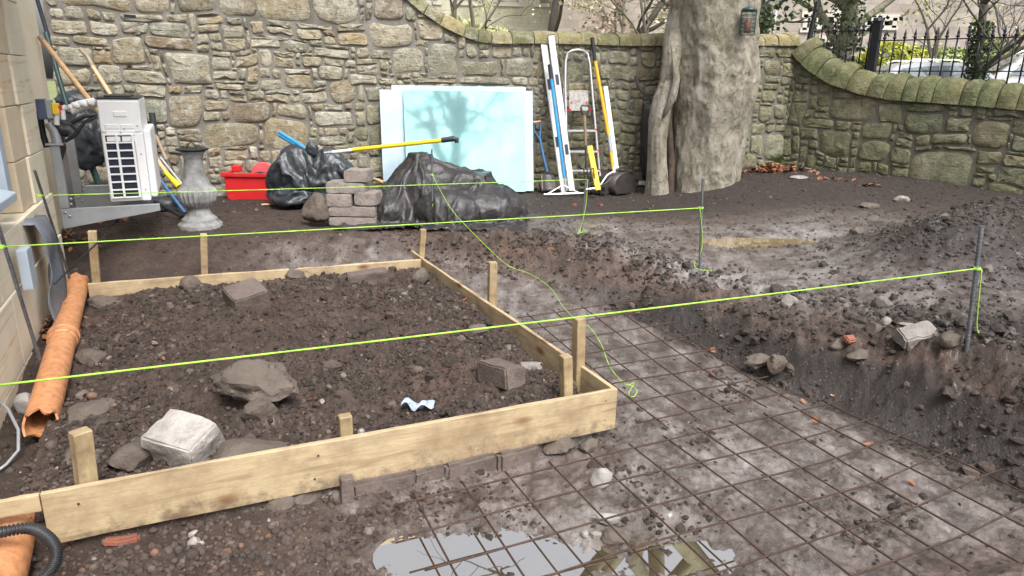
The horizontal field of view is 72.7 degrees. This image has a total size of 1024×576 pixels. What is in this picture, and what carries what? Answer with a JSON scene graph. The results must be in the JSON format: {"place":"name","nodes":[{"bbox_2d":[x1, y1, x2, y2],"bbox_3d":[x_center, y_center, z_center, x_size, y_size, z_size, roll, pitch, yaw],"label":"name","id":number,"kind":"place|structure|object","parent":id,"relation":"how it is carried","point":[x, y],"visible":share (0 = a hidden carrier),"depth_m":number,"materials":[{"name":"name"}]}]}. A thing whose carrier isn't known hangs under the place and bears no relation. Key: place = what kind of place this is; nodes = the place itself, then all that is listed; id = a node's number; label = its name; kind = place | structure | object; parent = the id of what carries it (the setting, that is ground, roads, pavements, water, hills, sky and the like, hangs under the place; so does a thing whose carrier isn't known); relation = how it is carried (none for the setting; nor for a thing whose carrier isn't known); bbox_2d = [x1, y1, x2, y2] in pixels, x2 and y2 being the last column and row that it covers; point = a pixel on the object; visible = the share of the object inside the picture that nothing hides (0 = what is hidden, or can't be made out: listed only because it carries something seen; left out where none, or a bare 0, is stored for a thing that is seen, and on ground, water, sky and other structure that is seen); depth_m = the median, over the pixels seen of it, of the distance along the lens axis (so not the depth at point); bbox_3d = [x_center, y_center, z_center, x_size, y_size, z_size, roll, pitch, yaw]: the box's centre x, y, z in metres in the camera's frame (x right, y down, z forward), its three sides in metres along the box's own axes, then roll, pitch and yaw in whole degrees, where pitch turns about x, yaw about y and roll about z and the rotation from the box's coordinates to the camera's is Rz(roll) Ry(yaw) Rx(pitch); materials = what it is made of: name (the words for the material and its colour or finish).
{"place":"outdoors","nodes":[
{"label":"outdoors","id":0,"kind":"place"},
{"bbox_2d":[47,81,56,102],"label":"grass","id":1,"kind":"structure","parent":0,"point":[52,89],"depth_m":22.34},
{"bbox_2d":[428,0,547,30],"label":"bare tree","id":2,"kind":"object","parent":1,"relation":"on","point":[484,26],"visible":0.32,"depth_m":13.62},
{"bbox_2d":[548,0,608,31],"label":"bare tree","id":3,"kind":"object","parent":1,"relation":"on","point":[554,20],"visible":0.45,"depth_m":14.61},
{"bbox_2d":[538,0,668,32],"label":"bare tree","id":4,"kind":"object","parent":1,"relation":"on","point":[619,17],"visible":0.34,"depth_m":22.39,"materials":[{"name":"brown plant"}]},
{"bbox_2d":[558,0,669,33],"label":"bare tree","id":5,"kind":"object","parent":1,"relation":"on","point":[608,29],"visible":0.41,"depth_m":12.75,"materials":[{"name":"brown plant"}]},
{"bbox_2d":[613,0,669,33],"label":"bare tree","id":6,"kind":"object","parent":1,"relation":"on","point":[660,4],"visible":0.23,"depth_m":12.89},
{"bbox_2d":[759,0,911,72],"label":"bare tree","id":7,"kind":"object","parent":1,"relation":"on","point":[766,24],"visible":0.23,"depth_m":11.74,"materials":[{"name":"plant"}]},
{"bbox_2d":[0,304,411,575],"bbox_3d":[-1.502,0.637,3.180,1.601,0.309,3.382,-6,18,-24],"label":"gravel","id":8,"kind":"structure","parent":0,"point":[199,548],"depth_m":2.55,"materials":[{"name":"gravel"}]},
{"bbox_2d":[102,533,139,546],"bbox_3d":[-1.438,0.915,2.569,0.123,0.043,0.085,-6,18,-22],"label":"brick","id":9,"kind":"object","parent":8,"relation":"on","point":[122,539],"visible":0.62,"depth_m":2.54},
{"bbox_2d":[0,151,1023,575],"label":"ground","id":10,"kind":"structure","parent":0,"point":[920,363],"depth_m":3.68,"materials":[{"name":"soil"}]},
{"bbox_2d":[0,512,35,575],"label":"terracotta pipe","id":11,"kind":"object","parent":10,"relation":"on","point":[16,551],"visible":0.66,"depth_m":2.30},
{"bbox_2d":[0,522,62,575],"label":"conduit","id":12,"kind":"object","parent":11,"relation":"on","point":[47,537],"visible":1,"depth_m":2.24,"materials":[{"name":"black plastic"}]},
{"bbox_2d":[0,224,41,365],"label":"steel rod","id":13,"kind":"object","parent":10,"relation":"on","point":[18,292],"visible":0.84,"depth_m":3.43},
{"bbox_2d":[0,0,67,428],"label":"house","id":14,"kind":"structure","parent":10,"relation":"on","point":[24,152],"depth_m":4.22,"materials":[{"name":"beige stone"}]},
{"bbox_2d":[0,127,11,190],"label":"window frame","id":15,"kind":"structure","parent":14,"relation":"in","point":[5,182],"depth_m":3.84,"materials":[{"name":"white plastic"}]},
{"bbox_2d":[23,215,66,320],"bbox_3d":[-2.862,0.006,4.269,0.176,0.885,0.497,-6,18,-24],"label":"damp membrane","id":16,"kind":"object","parent":14,"relation":"attached to","point":[57,294],"visible":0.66,"depth_m":4.26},
{"bbox_2d":[35,0,69,112],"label":"drain pipe","id":17,"kind":"object","parent":14,"relation":"attached to","point":[46,33],"visible":0.95,"depth_m":6.31,"materials":[{"name":"plastic"}]},
{"bbox_2d":[37,35,97,113],"bbox_3d":[-3.745,-1.773,5.958,0.437,0.726,0.047,-8,19,-29],"label":"wooden pole","id":18,"kind":"object","parent":14,"relation":"attached to","point":[60,63],"visible":0.83,"depth_m":5.89,"materials":[{"name":"brown wood"}]},
{"bbox_2d":[45,137,162,228],"bbox_3d":[-3.228,-0.882,5.606,0.690,0.630,0.821,-6,18,-23],"label":"wall bracket","id":19,"kind":"object","parent":14,"relation":"attached to","point":[91,209],"depth_m":5.34,"materials":[{"name":"metal"}]},
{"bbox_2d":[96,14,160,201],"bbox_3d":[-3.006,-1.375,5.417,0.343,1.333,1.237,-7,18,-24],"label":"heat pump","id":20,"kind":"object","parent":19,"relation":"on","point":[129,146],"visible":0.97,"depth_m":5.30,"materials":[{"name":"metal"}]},
{"bbox_2d":[36,97,96,159],"bbox_3d":[-3.245,-1.165,5.122,0.430,0.455,0.196,-14,22,-40],"label":"pipework","id":21,"kind":"object","parent":20,"relation":"attached to","point":[58,129],"visible":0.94,"depth_m":5.08,"materials":[{"name":"black plastic"}]},
{"bbox_2d":[35,99,61,119],"bbox_3d":[-3.312,-1.285,4.998,0.155,0.140,0.120,-6,18,-23],"label":"isolator switch","id":22,"kind":"object","parent":21,"relation":"attached to","point":[47,108],"visible":0.94,"depth_m":4.94,"materials":[{"name":"plastic"}]},
{"bbox_2d":[22,272,88,436],"bbox_3d":[-2.594,0.284,4.028,0.168,0.232,2.238,-7,18,-26],"label":"terracotta pipe","id":23,"kind":"object","parent":10,"relation":"on","point":[47,398],"visible":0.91,"depth_m":3.61,"materials":[{"name":"ceramic"}]},
{"bbox_2d":[75,348,106,363],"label":"clod","id":24,"kind":"object","parent":10,"relation":"on","point":[83,356],"visible":0.66,"depth_m":3.79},
{"bbox_2d":[67,397,118,421],"bbox_3d":[-1.855,0.561,3.105,0.252,0.114,0.172,1,17,0],"label":"clod","id":25,"kind":"object","parent":10,"relation":"on","point":[81,411],"visible":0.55,"depth_m":3.07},
{"bbox_2d":[90,167,104,184],"bbox_3d":[-4.031,-1.179,6.712,0.234,0.551,0.176,1,17,0],"label":"post rammer","id":26,"kind":"object","parent":10,"relation":"on","point":[95,177],"visible":0.16,"depth_m":6.72,"materials":[{"name":"green metal"}]},
{"bbox_2d":[53,89,104,170],"bbox_3d":[-4.072,-1.494,6.605,0.461,0.752,0.338,1,17,0],"label":"bin bag","id":27,"kind":"object","parent":26,"relation":"on","point":[89,147],"visible":0.46,"depth_m":6.53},
{"bbox_2d":[85,295,119,308],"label":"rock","id":28,"kind":"object","parent":10,"relation":"on","point":[97,301],"visible":0.78,"depth_m":4.71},
{"bbox_2d":[107,442,152,471],"bbox_3d":[-1.516,0.675,2.770,0.166,0.117,0.126,-10,20,-33],"label":"rock","id":29,"kind":"object","parent":10,"relation":"on","point":[130,457],"visible":0.84,"depth_m":2.72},
{"bbox_2d":[126,196,179,211],"bbox_3d":[-3.477,-0.791,6.770,0.539,0.214,0.302,1,17,0],"label":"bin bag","id":30,"kind":"object","parent":10,"relation":"on","point":[169,202],"visible":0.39,"depth_m":6.67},
{"bbox_2d":[141,409,224,466],"bbox_3d":[-1.309,0.625,2.795,0.257,0.232,0.222,6,17,16],"label":"concrete chunk","id":31,"kind":"object","parent":10,"relation":"on","point":[175,438],"visible":0.75,"depth_m":2.73,"materials":[{"name":"concrete"}]},
{"bbox_2d":[175,141,222,230],"bbox_3d":[-2.711,-0.867,5.979,0.367,0.780,0.367,1,17,0],"label":"stone baluster","id":32,"kind":"object","parent":10,"relation":"on","point":[199,216],"visible":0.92,"depth_m":5.90,"materials":[{"name":"grey stone"}]},
{"bbox_2d":[220,162,270,199],"bbox_3d":[-2.784,-1.167,7.535,0.583,0.393,0.370,1,17,0],"label":"red box","id":33,"kind":"object","parent":10,"relation":"on","point":[253,181],"visible":0.57,"depth_m":7.39,"materials":[{"name":"plastic"}]},
{"bbox_2d":[222,278,270,311],"bbox_3d":[-1.761,0.065,4.614,0.250,0.213,0.249,-14,22,-41],"label":"brick","id":34,"kind":"object","parent":10,"relation":"on","point":[249,292],"visible":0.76,"depth_m":4.56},
{"bbox_2d":[213,438,283,459],"bbox_3d":[-1.040,0.651,2.753,0.254,0.090,0.164,1,17,0],"label":"rock","id":35,"kind":"object","parent":10,"relation":"on","point":[233,447],"visible":0.56,"depth_m":2.73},
{"bbox_2d":[210,359,298,403],"bbox_3d":[-1.163,0.440,3.179,0.405,0.244,0.249,1,17,0],"label":"rock","id":36,"kind":"object","parent":10,"relation":"on","point":[246,381],"visible":0.93,"depth_m":3.10,"materials":[{"name":"stone"}]},
{"bbox_2d":[241,398,277,420],"bbox_3d":[-1.112,0.546,3.056,0.104,0.121,0.148,14,21,37],"label":"clod","id":37,"kind":"object","parent":10,"relation":"on","point":[257,409],"visible":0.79,"depth_m":3.01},
{"bbox_2d":[265,496,294,512],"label":"rock","id":38,"kind":"object","parent":10,"relation":"on","point":[285,504],"visible":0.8,"depth_m":2.73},
{"bbox_2d":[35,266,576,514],"bbox_3d":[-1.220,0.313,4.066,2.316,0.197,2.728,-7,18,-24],"label":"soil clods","id":39,"kind":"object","parent":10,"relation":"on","point":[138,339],"visible":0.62,"depth_m":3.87,"materials":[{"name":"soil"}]},
{"bbox_2d":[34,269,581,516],"bbox_3d":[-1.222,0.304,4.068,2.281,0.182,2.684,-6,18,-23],"label":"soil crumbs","id":40,"kind":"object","parent":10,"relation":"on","point":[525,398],"visible":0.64,"depth_m":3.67,"materials":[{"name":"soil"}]},
{"bbox_2d":[0,229,616,542],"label":"timber formwork","id":41,"kind":"object","parent":10,"relation":"on","point":[88,504],"visible":0.73,"depth_m":2.85,"materials":[{"name":"wood"}]},
{"bbox_2d":[265,139,353,207],"bbox_3d":[-1.995,-1.166,7.050,0.991,0.682,0.708,1,17,0],"label":"rubble bag","id":42,"kind":"object","parent":10,"relation":"on","point":[310,165],"visible":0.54,"depth_m":6.85,"materials":[{"name":"plastic"}]},
{"bbox_2d":[324,136,458,153],"bbox_3d":[-1.131,-1.332,6.498,1.280,0.198,0.061,3,17,5],"label":"long broom","id":43,"kind":"object","parent":42,"relation":"on","point":[431,141],"visible":1,"depth_m":6.48,"materials":[{"name":"yellow plastic"}]},
{"bbox_2d":[301,193,330,222],"bbox_3d":[-1.720,-0.698,6.116,0.260,0.275,0.220,1,17,0],"label":"rock","id":44,"kind":"object","parent":10,"relation":"on","point":[315,208],"visible":0.98,"depth_m":6.07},
{"bbox_2d":[339,474,354,503],"bbox_3d":[-0.669,0.876,2.831,0.050,0.243,0.045,-5,18,-24],"label":"peg","id":45,"kind":"object","parent":10,"relation":"on","point":[347,487],"visible":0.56,"depth_m":2.79,"materials":[{"name":"wood"}]},
{"bbox_2d":[329,216,376,225],"bbox_3d":[-1.415,-0.621,6.269,0.415,0.084,0.266,0,17,-3],"label":"concrete block","id":46,"kind":"object","parent":10,"relation":"on","point":[336,220],"depth_m":6.14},
{"bbox_2d":[328,203,376,216],"bbox_3d":[-1.413,-0.704,6.245,0.419,0.092,0.272,1,17,0],"label":"concrete block","id":47,"kind":"object","parent":46,"relation":"on","point":[354,210],"depth_m":6.12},
{"bbox_2d":[326,193,353,206],"bbox_3d":[-1.524,-0.796,6.207,0.228,0.111,0.250,1,17,0],"label":"concrete block","id":48,"kind":"object","parent":47,"relation":"on","point":[339,200],"depth_m":6.09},
{"bbox_2d":[326,179,368,193],"bbox_3d":[-1.465,-0.908,6.226,0.345,0.098,0.249,1,17,0],"label":"concrete block","id":49,"kind":"object","parent":48,"relation":"on","point":[355,188],"depth_m":6.11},
{"bbox_2d":[344,167,373,182],"bbox_3d":[-1.358,-1.002,6.186,0.214,0.111,0.205,3,17,6],"label":"concrete block","id":50,"kind":"object","parent":49,"relation":"on","point":[354,174],"depth_m":6.10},
{"bbox_2d":[354,189,382,205],"bbox_3d":[-1.284,-0.811,6.232,0.200,0.114,0.246,2,17,3],"label":"concrete block","id":51,"kind":"object","parent":47,"relation":"on","point":[371,197],"depth_m":6.12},
{"bbox_2d":[347,267,387,284],"bbox_3d":[-1.078,-0.077,5.190,0.295,0.131,0.125,-4,17,-17],"label":"brick","id":52,"kind":"object","parent":10,"relation":"on","point":[372,276],"visible":0.87,"depth_m":5.15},
{"bbox_2d":[354,469,414,497],"bbox_3d":[-0.552,0.817,2.941,0.276,0.108,0.135,-6,18,-23],"label":"brick","id":53,"kind":"object","parent":10,"relation":"on","point":[387,482],"visible":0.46,"depth_m":2.88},
{"bbox_2d":[379,90,425,181],"bbox_3d":[-0.721,-1.661,7.918,1.502,1.132,0.014,-3,10,-13],"label":"glass pane","id":54,"kind":"object","parent":10,"relation":"on","point":[392,117],"visible":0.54,"depth_m":7.75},
{"bbox_2d":[42,0,800,198],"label":"stone wall","id":55,"kind":"structure","parent":10,"relation":"on","point":[230,83],"depth_m":7.55,"materials":[{"name":"stone"}]},
{"bbox_2d":[413,464,444,484],"bbox_3d":[-0.376,0.799,3.018,0.156,0.107,0.136,-7,18,-26],"label":"brick","id":56,"kind":"object","parent":10,"relation":"on","point":[429,473],"visible":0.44,"depth_m":2.96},
{"bbox_2d":[336,151,529,233],"bbox_3d":[-0.677,-0.971,6.570,1.722,0.600,1.593,1,17,0],"label":"covered heap","id":57,"kind":"object","parent":10,"relation":"on","point":[480,199],"visible":0.84,"depth_m":6.31,"materials":[{"name":"plastic"}]},
{"bbox_2d":[391,85,525,90],"bbox_3d":[-0.582,-1.704,7.984,1.541,1.179,0.013,-3,11,-13],"label":"glass pane","id":58,"kind":"object","parent":10,"relation":"on","point":[407,87],"visible":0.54,"depth_m":7.86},
{"bbox_2d":[403,90,525,191],"bbox_3d":[-0.520,-1.651,7.903,1.375,1.132,0.013,-3,8,-13],"label":"glass pane","id":59,"kind":"object","parent":10,"relation":"on","point":[486,128],"visible":0.7,"depth_m":7.90,"materials":[{"name":"glass"}]},
{"bbox_2d":[443,452,496,478],"bbox_3d":[-0.202,0.778,3.092,0.256,0.107,0.135,-8,19,-27],"label":"brick","id":60,"kind":"object","parent":10,"relation":"on","point":[469,465],"visible":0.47,"depth_m":3.03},
{"bbox_2d":[373,527,581,575],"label":"puddle","id":61,"kind":"object","parent":10,"relation":"on","point":[414,556],"visible":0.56,"depth_m":2.52,"materials":[{"name":"grey liquid"}]},
{"bbox_2d":[426,90,533,190],"bbox_3d":[-0.351,-1.676,7.977,1.228,1.141,0.012,-3,9,-13],"label":"glass pane","id":62,"kind":"object","parent":10,"relation":"on","point":[528,111],"visible":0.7,"depth_m":8.09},
{"bbox_2d":[477,358,525,389],"bbox_3d":[-0.053,0.426,3.456,0.134,0.162,0.276,-10,20,-34],"label":"brick","id":63,"kind":"object","parent":10,"relation":"on","point":[501,374],"visible":0.96,"depth_m":3.38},
{"bbox_2d":[495,444,538,471],"bbox_3d":[0.006,0.756,3.180,0.218,0.110,0.136,-8,19,-28],"label":"brick","id":64,"kind":"object","parent":10,"relation":"on","point":[507,459],"visible":0.55,"depth_m":3.12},
{"bbox_2d":[64,165,1006,279],"bbox_3d":[0.514,-0.953,7.224,9.424,0.738,4.029,1,17,0],"label":"yard grit","id":65,"kind":"object","parent":10,"relation":"on","point":[513,240],"visible":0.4,"depth_m":6.47,"materials":[{"name":"gravel"}]},
{"bbox_2d":[533,120,556,191],"bbox_3d":[0.386,-1.548,8.168,0.248,0.801,0.266,-3,17,-13],"label":"shovel","id":66,"kind":"object","parent":10,"relation":"on","point":[548,185],"visible":0.98,"depth_m":8.20,"materials":[{"name":"blue metal"}]},
{"bbox_2d":[540,44,566,192],"bbox_3d":[0.482,-2.006,8.088,0.459,1.762,0.077,16,22,40],"label":"straightedge","id":67,"kind":"object","parent":10,"relation":"on","point":[545,54],"visible":0.71,"depth_m":8.07,"materials":[{"name":"white paint"}]},
{"bbox_2d":[543,437,575,453],"bbox_3d":[0.223,0.728,3.242,0.158,0.088,0.126,1,17,0],"label":"rock","id":68,"kind":"object","parent":10,"relation":"on","point":[562,445],"visible":0.85,"depth_m":3.20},
{"bbox_2d":[548,34,574,190],"bbox_3d":[0.571,-2.012,8.039,0.074,1.744,0.472,-14,22,-41],"label":"straightedge","id":69,"kind":"object","parent":10,"relation":"on","point":[560,105],"visible":0.98,"depth_m":8.02,"materials":[{"name":"white paint"}]},
{"bbox_2d":[544,64,583,194],"bbox_3d":[0.616,-1.799,7.932,0.484,1.434,0.444,1,17,0],"label":"landscape rake","id":70,"kind":"object","parent":10,"relation":"on","point":[557,123],"visible":0.95,"depth_m":7.96,"materials":[{"name":"blue paint"}]},
{"bbox_2d":[563,49,600,190],"bbox_3d":[0.873,-1.961,8.146,0.547,1.594,0.366,-3,17,-13],"label":"step ladder","id":71,"kind":"object","parent":10,"relation":"on","point":[578,99],"visible":0.87,"depth_m":8.08,"materials":[{"name":"metal"}]},
{"bbox_2d":[581,178,586,231],"bbox_3d":[0.612,-0.586,6.029,0.018,0.719,0.071,12,20,32],"label":"steel rod","id":72,"kind":"object","parent":10,"relation":"on","point":[584,203],"visible":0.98,"depth_m":5.99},
{"bbox_2d":[36,179,585,196],"bbox_3d":[-1.109,-0.740,5.043,3.915,0.090,0.033,-7,18,-26],"label":"string line","id":73,"kind":"object","parent":72,"relation":"attached to","point":[39,195],"visible":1,"depth_m":4.80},
{"bbox_2d":[586,37,615,189],"bbox_3d":[1.045,-2.017,8.078,0.375,1.707,0.532,1,17,0],"label":"shovel","id":74,"kind":"object","parent":10,"relation":"on","point":[603,105],"visible":0.85,"depth_m":8.13,"materials":[{"name":"plastic"}]},
{"bbox_2d":[590,468,612,488],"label":"rock","id":75,"kind":"object","parent":10,"relation":"on","point":[601,475],"visible":0.91,"depth_m":2.89,"materials":[{"name":"white stone"}]},
{"bbox_2d":[587,169,637,195],"bbox_3d":[1.157,-1.253,8.237,0.554,0.262,0.440,-12,21,-38],"label":"digger bucket","id":76,"kind":"object","parent":10,"relation":"on","point":[616,182],"visible":0.82,"depth_m":8.10,"materials":[{"name":"metal"}]},
{"bbox_2d":[603,86,618,168],"bbox_3d":[1.167,-1.889,8.211,0.056,0.936,0.294,-11,20,-35],"label":"white board","id":77,"kind":"object","parent":76,"relation":"on","point":[608,106],"visible":1,"depth_m":8.20,"materials":[{"name":"paint"}]},
{"bbox_2d":[600,528,629,544],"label":"rock","id":78,"kind":"object","parent":10,"relation":"on","point":[610,536],"visible":0.9,"depth_m":2.59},
{"bbox_2d":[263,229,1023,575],"bbox_3d":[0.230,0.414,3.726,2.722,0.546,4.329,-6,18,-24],"label":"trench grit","id":79,"kind":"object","parent":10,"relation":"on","point":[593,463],"visible":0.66,"depth_m":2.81,"materials":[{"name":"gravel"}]},
{"bbox_2d":[564,536,737,575],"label":"puddle","id":80,"kind":"object","parent":10,"relation":"on","point":[683,559],"visible":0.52,"depth_m":2.52,"materials":[{"name":"brown liquid"}]},
{"bbox_2d":[634,76,667,179],"bbox_3d":[1.871,-1.846,8.388,0.870,1.373,0.428,1,17,0],"label":"wheelbarrow","id":81,"kind":"object","parent":10,"relation":"on","point":[644,133],"visible":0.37,"depth_m":8.32,"materials":[{"name":"black plastic"}]},
{"bbox_2d":[517,298,794,427],"bbox_3d":[0.776,0.371,4.088,0.990,0.121,1.540,-6,18,-23],"label":"rebar mesh","id":82,"kind":"object","parent":10,"relation":"on","point":[693,388],"visible":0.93,"depth_m":3.94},
{"bbox_2d":[698,178,703,270],"bbox_3d":[1.329,-0.327,4.909,0.068,0.884,0.019,11,19,31],"label":"steel rod","id":83,"kind":"object","parent":10,"relation":"on","point":[701,218],"visible":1,"depth_m":4.87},
{"bbox_2d":[0,207,703,248],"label":"string line","id":84,"kind":"object","parent":83,"relation":"attached to","point":[2,246],"visible":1,"depth_m":3.74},
{"bbox_2d":[644,0,760,195],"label":"sycamore tree","id":85,"kind":"object","parent":10,"relation":"on","point":[703,100],"visible":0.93,"depth_m":7.67,"materials":[{"name":"brown plant"}]},
{"bbox_2d":[739,3,756,35],"bbox_3d":[2.441,-2.864,7.256,0.162,0.437,0.237,-7,19,-27],"label":"bird feeder","id":86,"kind":"object","parent":85,"relation":"hanging from","point":[746,27],"visible":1,"depth_m":7.22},
{"bbox_2d":[382,225,1023,503],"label":"bank clods","id":87,"kind":"object","parent":10,"relation":"on","point":[947,391],"visible":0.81,"depth_m":4.08,"materials":[{"name":"soil"}]},
{"bbox_2d":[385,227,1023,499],"bbox_3d":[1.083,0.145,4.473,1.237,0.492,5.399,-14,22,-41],"label":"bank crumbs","id":88,"kind":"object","parent":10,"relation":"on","point":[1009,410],"visible":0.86,"depth_m":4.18,"materials":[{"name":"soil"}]},
{"bbox_2d":[394,400,1023,575],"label":"rebar mesh","id":89,"kind":"object","parent":10,"relation":"on","point":[726,522],"visible":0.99,"depth_m":2.71,"materials":[{"name":"metal"}]},
{"bbox_2d":[698,237,817,247],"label":"puddle","id":90,"kind":"object","parent":10,"relation":"on","point":[729,242],"visible":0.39,"depth_m":5.84,"materials":[{"name":"brown liquid"}]},
{"bbox_2d":[766,354,787,374],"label":"clod","id":91,"kind":"object","parent":10,"relation":"on","point":[776,363],"visible":1,"depth_m":3.88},
{"bbox_2d":[742,162,819,173],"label":"leaf litter","id":92,"kind":"object","parent":10,"relation":"on","point":[771,168],"visible":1,"depth_m":8.48,"materials":[{"name":"brown plant"}]},
{"bbox_2d":[555,196,1023,349],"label":"spoil rubble","id":93,"kind":"object","parent":10,"relation":"on","point":[961,320],"visible":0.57,"depth_m":4.42,"materials":[{"name":"soil"}]},
{"bbox_2d":[557,196,1023,364],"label":"spoil crumbs","id":94,"kind":"object","parent":10,"relation":"on","point":[1014,335],"visible":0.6,"depth_m":4.68,"materials":[{"name":"soil"}]},
{"bbox_2d":[782,37,1023,194],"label":"stone wall","id":95,"kind":"structure","parent":10,"relation":"on","point":[849,116],"depth_m":8.05,"materials":[{"name":"stone"}]},
{"bbox_2d":[812,17,1023,83],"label":"iron railing","id":96,"kind":"object","parent":95,"relation":"on","point":[874,40],"visible":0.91,"depth_m":8.08,"materials":[{"name":"metal"}]},
{"bbox_2d":[893,320,938,349],"bbox_3d":[2.111,0.252,3.625,0.216,0.142,0.142,-1,17,-7],"label":"rubble stone","id":97,"kind":"object","parent":10,"relation":"on","point":[911,336],"visible":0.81,"depth_m":3.59,"materials":[{"name":"stone"}]},
{"bbox_2d":[938,331,964,347],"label":"rubble stone","id":98,"kind":"object","parent":10,"relation":"on","point":[948,339],"visible":1,"depth_m":3.44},
{"bbox_2d":[964,226,984,352],"bbox_3d":[2.223,0.110,3.369,0.082,0.829,0.024,10,19,27],"label":"steel rod","id":99,"kind":"object","parent":10,"relation":"on","point":[974,287],"visible":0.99,"depth_m":3.34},
{"bbox_2d":[0,266,981,385],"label":"string line","id":100,"kind":"object","parent":99,"relation":"attached to","point":[236,357],"visible":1,"depth_m":2.36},
{"label":"street","id":101,"kind":"structure","parent":0,"visible":0},
{"bbox_2d":[425,0,549,30],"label":"tenement house","id":102,"kind":"structure","parent":101,"relation":"on","point":[516,7],"depth_m":31.66,"materials":[{"name":"yellow stone"}]},
{"bbox_2d":[549,0,1023,56],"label":"tenement house","id":103,"kind":"structure","parent":101,"relation":"on","point":[576,23],"depth_m":25.21,"materials":[{"name":"beige stone"}]},
{"bbox_2d":[793,0,998,62],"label":"bare tree","id":104,"kind":"object","parent":101,"relation":"on","point":[851,4],"visible":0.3,"depth_m":16.12,"materials":[{"name":"brown plant"}]},
{"bbox_2d":[855,39,939,66],"bbox_3d":[10.358,-5.810,19.120,2.536,1.948,1.879,1,17,0],"label":"hedge bush","id":105,"kind":"object","parent":101,"relation":"on","point":[897,50],"visible":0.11,"depth_m":18.57,"materials":[{"name":"green plant"}]},
{"bbox_2d":[876,59,998,79],"bbox_3d":[10.345,-4.669,16.814,4.262,1.587,1.774,3,17,7],"label":"parked car","id":106,"kind":"object","parent":101,"relation":"on","point":[925,65],"visible":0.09,"depth_m":16.05,"materials":[{"name":"silver metal"}]},
{"bbox_2d":[916,45,992,62],"bbox_3d":[12.601,-6.167,20.508,4.725,1.873,1.632,1,17,0],"label":"hedge","id":107,"kind":"object","parent":101,"relation":"on","point":[959,54],"visible":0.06,"depth_m":19.97,"materials":[{"name":"green plant"}]},
{"bbox_2d":[898,0,1023,82],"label":"bare tree","id":108,"kind":"object","parent":101,"relation":"on","point":[928,45],"visible":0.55,"depth_m":16.76,"materials":[{"name":"brown plant"}]},
{"bbox_2d":[949,0,1023,80],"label":"bare tree","id":109,"kind":"object","parent":101,"relation":"on","point":[979,22],"visible":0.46,"depth_m":14.98,"materials":[{"name":"brown plant"}]},
{"bbox_2d":[989,50,1023,83],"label":"parked car","id":110,"kind":"object","parent":101,"relation":"on","point":[1016,62],"visible":0.03,"depth_m":15.86,"materials":[{"name":"white paint"}]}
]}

